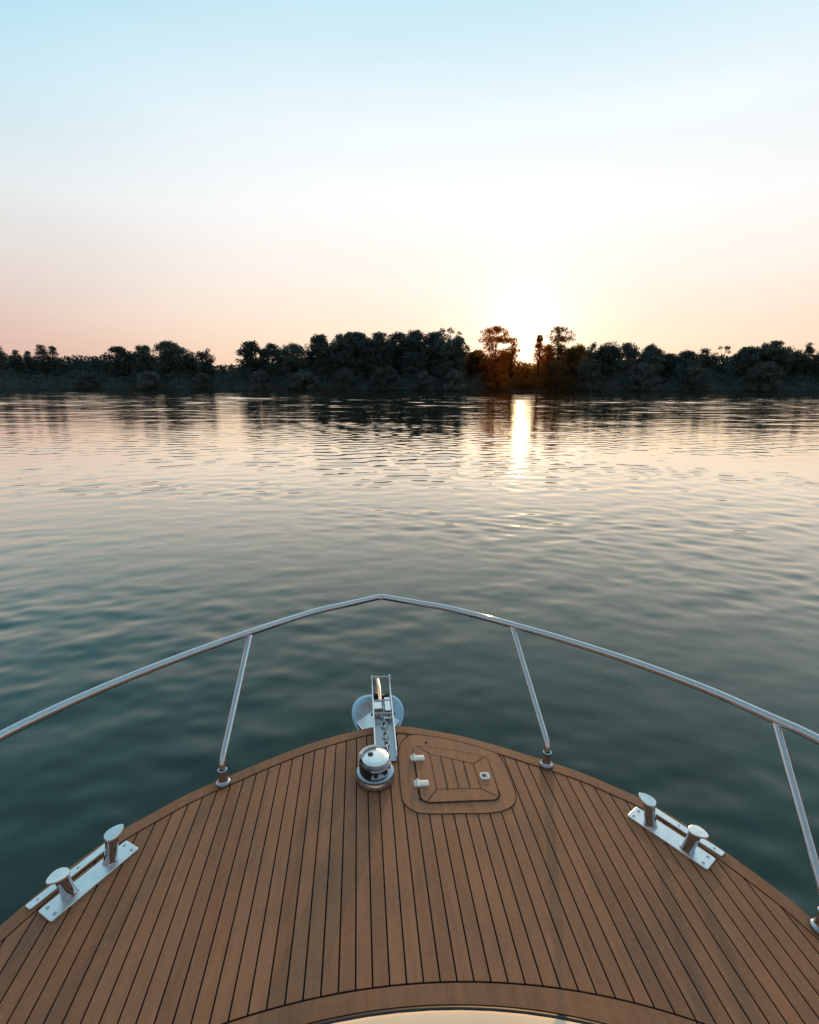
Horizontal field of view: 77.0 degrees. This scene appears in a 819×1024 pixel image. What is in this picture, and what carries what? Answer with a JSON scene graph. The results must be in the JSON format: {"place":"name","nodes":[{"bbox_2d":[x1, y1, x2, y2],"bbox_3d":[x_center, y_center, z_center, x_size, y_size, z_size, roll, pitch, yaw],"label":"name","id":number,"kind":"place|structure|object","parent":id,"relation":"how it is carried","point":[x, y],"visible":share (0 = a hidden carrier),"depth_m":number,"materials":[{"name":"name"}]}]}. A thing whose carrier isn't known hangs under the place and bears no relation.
{"place":"outdoors","nodes":[
{"label":"outdoors","id":0,"kind":"place"},
{"bbox_2d":[0,390,818,925],"bbox_3d":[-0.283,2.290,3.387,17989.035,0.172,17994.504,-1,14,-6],"label":"water","id":1,"kind":"structure","parent":0,"point":[676,532],"depth_m":7.84,"materials":[{"name":"teal liquid"}]},
{"bbox_2d":[0,594,818,1023],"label":"motor boat","id":2,"kind":"object","parent":1,"relation":"on","point":[428,876],"visible":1,"depth_m":1.63,"materials":[{"name":"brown wood"}]},
{"bbox_2d":[352,678,403,764],"bbox_3d":[-0.149,1.100,2.588,0.290,0.308,0.851,0,14,-6],"label":"anchor","id":3,"kind":"object","parent":2,"relation":"attached to","point":[362,717],"visible":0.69,"depth_m":2.85,"materials":[{"name":"metal"}]},
{"bbox_2d":[0,389,818,391],"bbox_3d":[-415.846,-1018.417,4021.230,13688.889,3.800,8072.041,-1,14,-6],"label":"bank","id":4,"kind":"structure","parent":0,"point":[504,390],"depth_m":167.10,"materials":[{"name":"soil"}]},
{"bbox_2d":[0,346,10,374],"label":"tree","id":5,"kind":"object","parent":4,"relation":"on","point":[4,355],"visible":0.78,"depth_m":176.09,"materials":[{"name":"green plant"}]},
{"bbox_2d":[9,349,23,376],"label":"tree","id":6,"kind":"object","parent":4,"relation":"on","point":[15,359],"visible":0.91,"depth_m":175.66,"materials":[{"name":"green plant"}]},
{"bbox_2d":[21,351,35,375],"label":"slender tree","id":7,"kind":"object","parent":4,"relation":"on","point":[26,358],"visible":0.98,"depth_m":176.77,"materials":[{"name":"green plant"}]},
{"bbox_2d":[32,344,52,375],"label":"slender tree","id":8,"kind":"object","parent":4,"relation":"on","point":[42,352],"visible":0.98,"depth_m":175.88,"materials":[{"name":"green plant"}]},
{"bbox_2d":[45,346,61,376],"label":"slender tree","id":9,"kind":"object","parent":4,"relation":"on","point":[52,352],"visible":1,"depth_m":177.21,"materials":[{"name":"green plant"}]},
{"bbox_2d":[100,345,136,380],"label":"broadleaf tree","id":10,"kind":"object","parent":4,"relation":"on","point":[122,365],"visible":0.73,"depth_m":166.96,"materials":[{"name":"green plant"}]},
{"bbox_2d":[128,344,158,379],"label":"broadleaf tree","id":11,"kind":"object","parent":4,"relation":"on","point":[144,362],"visible":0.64,"depth_m":167.97,"materials":[{"name":"green plant"}]},
{"bbox_2d":[132,370,166,389],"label":"willow shrub","id":12,"kind":"object","parent":4,"relation":"on","point":[147,373],"visible":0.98,"depth_m":161.28,"materials":[{"name":"green plant"}]},
{"bbox_2d":[149,340,189,379],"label":"broadleaf tree","id":13,"kind":"object","parent":4,"relation":"on","point":[171,356],"visible":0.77,"depth_m":166.53,"materials":[{"name":"green plant"}]},
{"bbox_2d":[179,350,199,379],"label":"broadleaf tree","id":14,"kind":"object","parent":4,"relation":"on","point":[190,361],"visible":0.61,"depth_m":171.75,"materials":[{"name":"green plant"}]},
{"bbox_2d":[194,348,214,382],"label":"broadleaf tree","id":15,"kind":"object","parent":4,"relation":"on","point":[207,365],"visible":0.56,"depth_m":167.79,"materials":[{"name":"green plant"}]},
{"bbox_2d":[224,368,239,382],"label":"willow shrub","id":16,"kind":"object","parent":4,"relation":"on","point":[233,371],"visible":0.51,"depth_m":167.85,"materials":[{"name":"green plant"}]},
{"bbox_2d":[234,340,269,381],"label":"broadleaf tree","id":17,"kind":"object","parent":4,"relation":"on","point":[246,351],"visible":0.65,"depth_m":167.34,"materials":[{"name":"green plant"}]},
{"bbox_2d":[248,369,275,389],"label":"willow shrub","id":18,"kind":"object","parent":4,"relation":"on","point":[262,374],"visible":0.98,"depth_m":163.92,"materials":[{"name":"green plant"}]},
{"bbox_2d":[258,342,284,381],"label":"broadleaf tree","id":19,"kind":"object","parent":4,"relation":"on","point":[273,371],"visible":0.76,"depth_m":169.97,"materials":[{"name":"green plant"}]},
{"bbox_2d":[277,342,309,380],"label":"broadleaf tree","id":20,"kind":"object","parent":4,"relation":"on","point":[288,355],"visible":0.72,"depth_m":168.15,"materials":[{"name":"green plant"}]},
{"bbox_2d":[287,370,321,389],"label":"willow shrub","id":21,"kind":"object","parent":4,"relation":"on","point":[301,375],"visible":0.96,"depth_m":162.94,"materials":[{"name":"green plant"}]},
{"bbox_2d":[305,357,318,373],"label":"broadleaf tree","id":22,"kind":"object","parent":4,"relation":"on","point":[310,360],"visible":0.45,"depth_m":171.16,"materials":[{"name":"green plant"}]},
{"bbox_2d":[304,334,338,379],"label":"broadleaf tree","id":23,"kind":"object","parent":4,"relation":"on","point":[319,347],"visible":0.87,"depth_m":167.69,"materials":[{"name":"green plant"}]},
{"bbox_2d":[326,333,352,376],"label":"broadleaf tree","id":24,"kind":"object","parent":4,"relation":"on","point":[339,363],"visible":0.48,"depth_m":170.55,"materials":[{"name":"green plant"}]},
{"bbox_2d":[330,369,358,389],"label":"willow shrub","id":25,"kind":"object","parent":4,"relation":"on","point":[341,376],"visible":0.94,"depth_m":165.15,"materials":[{"name":"green plant"}]},
{"bbox_2d":[337,331,376,381],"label":"broadleaf tree","id":26,"kind":"object","parent":4,"relation":"on","point":[358,340],"visible":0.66,"depth_m":171.20,"materials":[{"name":"green plant"}]},
{"bbox_2d":[360,331,395,380],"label":"broadleaf tree","id":27,"kind":"object","parent":4,"relation":"on","point":[378,340],"visible":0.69,"depth_m":171.34,"materials":[{"name":"green plant"}]},
{"bbox_2d":[369,365,403,390],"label":"willow shrub","id":28,"kind":"object","parent":4,"relation":"on","point":[388,369],"visible":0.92,"depth_m":165.56,"materials":[{"name":"green plant"}]},
{"bbox_2d":[383,332,410,377],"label":"broadleaf tree","id":29,"kind":"object","parent":4,"relation":"on","point":[395,337],"visible":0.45,"depth_m":173.65,"materials":[{"name":"green plant"}]},
{"bbox_2d":[0,368,818,391],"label":"undergrowth","id":30,"kind":"object","parent":4,"relation":"on","point":[9,381],"visible":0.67,"depth_m":168.23,"materials":[{"name":"green plant"}]},
{"bbox_2d":[1,335,818,382],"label":"wood","id":31,"kind":"object","parent":4,"relation":"on","point":[93,364],"visible":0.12,"depth_m":187.96,"materials":[{"name":"green plant"}]},
{"bbox_2d":[398,329,430,378],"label":"broadleaf tree","id":32,"kind":"object","parent":4,"relation":"on","point":[413,340],"visible":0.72,"depth_m":170.09,"materials":[{"name":"green plant"}]},
{"bbox_2d":[410,370,437,390],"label":"willow shrub","id":33,"kind":"object","parent":4,"relation":"on","point":[421,375],"visible":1,"depth_m":164.82,"materials":[{"name":"green plant"}]},
{"bbox_2d":[420,331,442,380],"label":"broadleaf tree","id":34,"kind":"object","parent":4,"relation":"on","point":[429,339],"visible":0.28,"depth_m":172.89,"materials":[{"name":"green plant"}]},
{"bbox_2d":[428,327,469,383],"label":"broadleaf tree","id":35,"kind":"object","parent":4,"relation":"on","point":[455,354],"visible":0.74,"depth_m":169.47,"materials":[{"name":"green plant"}]},
{"bbox_2d":[442,369,467,390],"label":"willow shrub","id":36,"kind":"object","parent":4,"relation":"on","point":[456,375],"visible":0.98,"depth_m":165.38,"materials":[{"name":"green plant"}]},
{"bbox_2d":[461,352,479,378],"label":"broadleaf tree","id":37,"kind":"object","parent":4,"relation":"on","point":[470,366],"visible":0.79,"depth_m":174.00,"materials":[{"name":"green plant"}]},
{"bbox_2d":[469,348,488,377],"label":"broadleaf tree","id":38,"kind":"object","parent":4,"relation":"on","point":[482,358],"visible":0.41,"depth_m":174.34,"materials":[{"name":"green plant"}]},
{"bbox_2d":[478,363,512,389],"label":"willow shrub","id":39,"kind":"object","parent":4,"relation":"on","point":[503,384],"visible":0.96,"depth_m":167.11,"materials":[{"name":"green plant"}]},
{"bbox_2d":[475,325,519,381],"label":"airy tree","id":40,"kind":"object","parent":4,"relation":"on","point":[490,359],"visible":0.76,"depth_m":169.41,"materials":[{"name":"green plant"}]},
{"bbox_2d":[497,349,514,381],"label":"broadleaf tree","id":41,"kind":"object","parent":4,"relation":"on","point":[507,365],"visible":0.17,"depth_m":175.14,"materials":[{"name":"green plant"}]},
{"bbox_2d":[506,336,520,380],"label":"airy tree","id":42,"kind":"object","parent":4,"relation":"on","point":[512,373],"visible":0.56,"depth_m":174.62,"materials":[{"name":"green plant"}]},
{"bbox_2d":[515,365,533,389],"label":"willow shrub","id":43,"kind":"object","parent":4,"relation":"on","point":[527,371],"visible":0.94,"depth_m":169.50,"materials":[{"name":"green plant"}]},
{"bbox_2d":[527,334,547,380],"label":"pointed tree","id":44,"kind":"object","parent":4,"relation":"on","point":[539,346],"visible":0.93,"depth_m":172.55,"materials":[{"name":"green plant"}]},
{"bbox_2d":[537,343,556,377],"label":"broadleaf tree","id":45,"kind":"object","parent":4,"relation":"on","point":[549,350],"visible":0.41,"depth_m":175.43,"materials":[{"name":"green plant"}]},
{"bbox_2d":[546,326,575,378],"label":"round topped tree","id":46,"kind":"object","parent":4,"relation":"on","point":[560,349],"visible":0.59,"depth_m":172.01,"materials":[{"name":"green plant"}]},
{"bbox_2d":[559,347,578,379],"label":"broadleaf tree","id":47,"kind":"object","parent":4,"relation":"on","point":[571,354],"visible":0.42,"depth_m":173.23,"materials":[{"name":"green plant"}]},
{"bbox_2d":[565,343,589,380],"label":"broadleaf tree","id":48,"kind":"object","parent":4,"relation":"on","point":[579,350],"visible":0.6,"depth_m":173.77,"materials":[{"name":"green plant"}]},
{"bbox_2d":[572,358,605,390],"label":"willow shrub","id":49,"kind":"object","parent":4,"relation":"on","point":[586,364],"visible":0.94,"depth_m":167.78,"materials":[{"name":"green plant"}]},
{"bbox_2d":[585,342,604,381],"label":"broadleaf tree","id":50,"kind":"object","parent":4,"relation":"on","point":[595,353],"visible":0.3,"depth_m":176.22,"materials":[{"name":"green plant"}]},
{"bbox_2d":[596,341,623,382],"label":"broadleaf tree","id":51,"kind":"object","parent":4,"relation":"on","point":[612,351],"visible":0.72,"depth_m":173.53,"materials":[{"name":"green plant"}]},
{"bbox_2d":[613,341,640,378],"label":"broadleaf tree","id":52,"kind":"object","parent":4,"relation":"on","point":[630,351],"visible":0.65,"depth_m":175.76,"materials":[{"name":"green plant"}]},
{"bbox_2d":[621,362,661,390],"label":"willow shrub","id":53,"kind":"object","parent":4,"relation":"on","point":[645,369],"visible":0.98,"depth_m":168.12,"materials":[{"name":"green plant"}]},
{"bbox_2d":[635,343,667,379],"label":"broadleaf tree","id":54,"kind":"object","parent":4,"relation":"on","point":[649,353],"visible":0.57,"depth_m":173.57,"materials":[{"name":"green plant"}]},
{"bbox_2d":[655,353,677,382],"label":"broadleaf tree","id":55,"kind":"object","parent":4,"relation":"on","point":[669,361],"visible":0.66,"depth_m":178.38,"materials":[{"name":"green plant"}]},
{"bbox_2d":[670,349,703,380],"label":"broadleaf tree","id":56,"kind":"object","parent":4,"relation":"on","point":[689,358],"visible":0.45,"depth_m":175.75,"materials":[{"name":"green plant"}]},
{"bbox_2d":[675,364,714,390],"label":"willow shrub","id":57,"kind":"object","parent":4,"relation":"on","point":[697,370],"visible":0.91,"depth_m":169.57,"materials":[{"name":"green plant"}]},
{"bbox_2d":[697,348,718,377],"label":"broadleaf tree","id":58,"kind":"object","parent":4,"relation":"on","point":[707,357],"visible":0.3,"depth_m":178.06,"materials":[{"name":"green plant"}]},
{"bbox_2d":[712,345,733,382],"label":"airy tree","id":59,"kind":"object","parent":4,"relation":"on","point":[721,369],"visible":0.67,"depth_m":176.71,"materials":[{"name":"green plant"}]},
{"bbox_2d":[729,346,764,380],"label":"broadleaf tree","id":60,"kind":"object","parent":4,"relation":"on","point":[742,357],"visible":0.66,"depth_m":178.16,"materials":[{"name":"green plant"}]},
{"bbox_2d":[742,360,784,391],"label":"willow shrub","id":61,"kind":"object","parent":4,"relation":"on","point":[764,367],"visible":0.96,"depth_m":170.41,"materials":[{"name":"green plant"}]},
{"bbox_2d":[748,340,795,383],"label":"broadleaf tree","id":62,"kind":"object","parent":4,"relation":"on","point":[777,353],"visible":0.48,"depth_m":174.48,"materials":[{"name":"green plant"}]},
{"bbox_2d":[783,347,808,380],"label":"broadleaf tree","id":63,"kind":"object","parent":4,"relation":"on","point":[794,370],"visible":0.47,"depth_m":178.12,"materials":[{"name":"green plant"}]},
{"bbox_2d":[799,342,816,375],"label":"slender tree","id":64,"kind":"object","parent":4,"relation":"on","point":[809,350],"visible":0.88,"depth_m":178.91,"materials":[{"name":"green plant"}]},
{"bbox_2d":[810,351,818,382],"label":"broadleaf tree","id":65,"kind":"object","parent":4,"relation":"on","point":[815,369],"visible":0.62,"depth_m":178.96,"materials":[{"name":"green plant"}]},
{"bbox_2d":[0,0,818,369],"label":"sky","id":66,"kind":"structure","parent":0,"point":[218,176],"materials":[{"name":"white"}]}
]}

